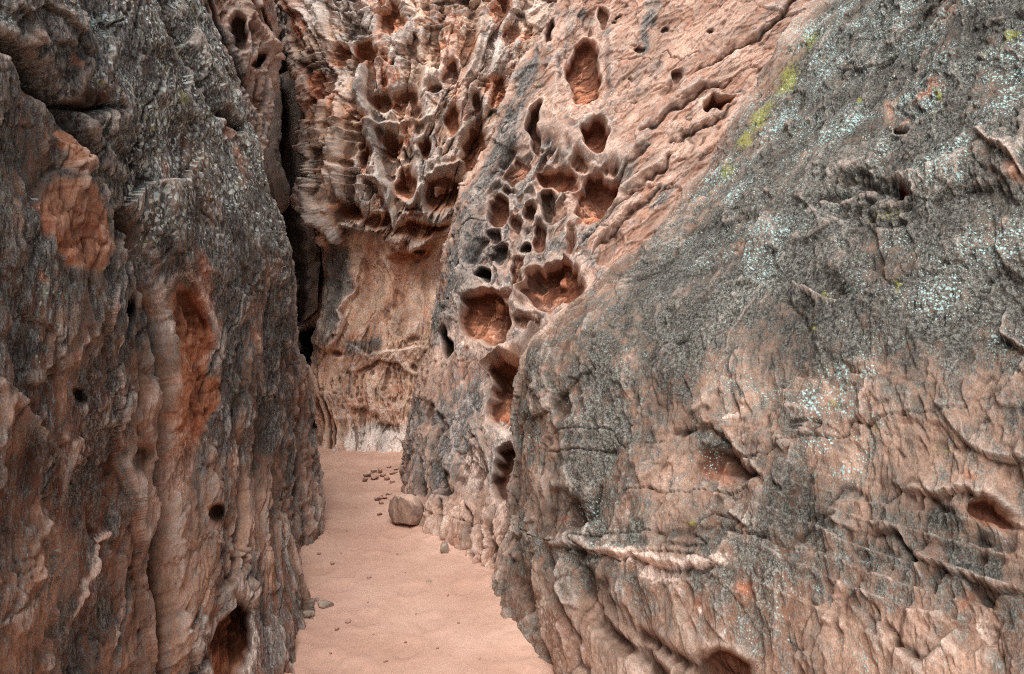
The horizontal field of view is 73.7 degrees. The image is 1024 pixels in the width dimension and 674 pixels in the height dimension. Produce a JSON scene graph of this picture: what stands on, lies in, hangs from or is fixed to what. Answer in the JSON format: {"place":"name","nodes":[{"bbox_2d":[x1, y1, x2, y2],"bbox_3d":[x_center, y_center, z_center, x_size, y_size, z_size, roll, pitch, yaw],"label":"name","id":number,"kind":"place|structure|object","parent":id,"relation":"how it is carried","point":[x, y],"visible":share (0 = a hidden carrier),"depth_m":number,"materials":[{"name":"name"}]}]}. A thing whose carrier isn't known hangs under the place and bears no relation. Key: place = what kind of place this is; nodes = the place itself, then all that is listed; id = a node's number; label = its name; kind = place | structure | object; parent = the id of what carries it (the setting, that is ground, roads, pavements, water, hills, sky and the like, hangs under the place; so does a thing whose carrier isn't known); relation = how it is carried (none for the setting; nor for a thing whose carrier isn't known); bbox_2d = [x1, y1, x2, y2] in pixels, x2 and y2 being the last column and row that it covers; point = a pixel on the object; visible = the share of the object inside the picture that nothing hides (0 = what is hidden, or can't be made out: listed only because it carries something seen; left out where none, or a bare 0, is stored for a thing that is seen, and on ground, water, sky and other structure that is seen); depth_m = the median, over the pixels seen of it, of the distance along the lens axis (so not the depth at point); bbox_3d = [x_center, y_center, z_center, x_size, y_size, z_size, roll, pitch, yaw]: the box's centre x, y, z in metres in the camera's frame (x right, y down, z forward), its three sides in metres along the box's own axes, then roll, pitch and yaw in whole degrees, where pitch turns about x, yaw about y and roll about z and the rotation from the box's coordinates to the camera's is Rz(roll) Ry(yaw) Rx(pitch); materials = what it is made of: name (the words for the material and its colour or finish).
{"place":"outdoors","nodes":[
{"label":"outdoors","id":0,"kind":"place"},
{"bbox_2d":[0,0,318,673],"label":"canyon wall","id":1,"kind":"structure","parent":0,"point":[149,332],"depth_m":2.75,"materials":[{"name":"stone"}]},
{"bbox_2d":[203,0,285,175],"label":"canyon wall","id":2,"kind":"structure","parent":0,"point":[249,33],"depth_m":7.69,"materials":[{"name":"brown stone"}]},
{"bbox_2d":[265,2,324,430],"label":"canyon wall","id":3,"kind":"structure","parent":0,"point":[283,162],"depth_m":11.38,"materials":[{"name":"stone"}]},
{"bbox_2d":[274,0,556,452],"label":"cliff","id":4,"kind":"structure","parent":0,"point":[399,102],"depth_m":9.40,"materials":[{"name":"stone"}]},
{"bbox_2d":[284,431,553,673],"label":"sand ground","id":5,"kind":"structure","parent":0,"point":[370,542],"depth_m":4.17,"materials":[{"name":"beige sand"}]},
{"bbox_2d":[272,344,325,553],"bbox_3d":[-2.327,0.651,6.186,1.110,2.529,4.046,0,0,-28],"label":"rock buttress","id":6,"kind":"object","parent":5,"relation":"on","point":[298,496],"visible":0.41,"depth_m":5.39,"materials":[{"name":"stone"}]},
{"bbox_2d":[302,610,314,617],"bbox_3d":[-1.151,1.573,3.863,0.071,0.045,0.060,0,0,-18],"label":"stone","id":7,"kind":"object","parent":5,"relation":"on","point":[308,613],"visible":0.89,"depth_m":3.85,"materials":[{"name":"beige stone"}]},
{"bbox_2d":[317,600,333,608],"bbox_3d":[-1.103,1.577,4.037,0.092,0.045,0.077,0,0,-41],"label":"stone","id":8,"kind":"object","parent":5,"relation":"on","point":[323,604],"visible":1,"depth_m":4.01,"materials":[{"name":"beige stone"}]},
{"bbox_2d":[363,471,371,476],"bbox_3d":[-1.633,1.558,7.721,0.102,0.079,0.083,0,0,11],"label":"rubble stone","id":9,"kind":"object","parent":5,"relation":"on","point":[367,474],"visible":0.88,"depth_m":7.70,"materials":[{"name":"brown stone"}]},
{"bbox_2d":[370,472,378,479],"bbox_3d":[-1.530,1.551,7.580,0.089,0.091,0.122,0,0,-24],"label":"rubble stone","id":10,"kind":"object","parent":5,"relation":"on","point":[374,476],"visible":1,"depth_m":7.55,"materials":[{"name":"brown stone"}]},
{"bbox_2d":[388,494,423,524],"bbox_3d":[-0.888,1.475,5.788,0.287,0.295,0.346,0,0,-23],"label":"boulder","id":11,"kind":"object","parent":5,"relation":"on","point":[405,509],"visible":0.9,"depth_m":5.69,"materials":[{"name":"brown stone"}]},
{"bbox_2d":[440,542,448,552],"bbox_3d":[-0.500,1.560,5.047,0.063,0.086,0.069,0,0,-4],"label":"stone","id":12,"kind":"object","parent":5,"relation":"on","point":[444,547],"visible":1,"depth_m":5.02,"materials":[{"name":"beige stone"}]},
{"bbox_2d":[491,0,1023,673],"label":"rock slab","id":13,"kind":"object","parent":5,"relation":"on","point":[767,410],"visible":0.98,"depth_m":2.87,"materials":[{"name":"stone"}]},
{"bbox_2d":[399,0,814,569],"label":"canyon wall","id":14,"kind":"structure","parent":0,"point":[596,155],"depth_m":7.13,"materials":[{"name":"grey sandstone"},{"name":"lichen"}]}
]}

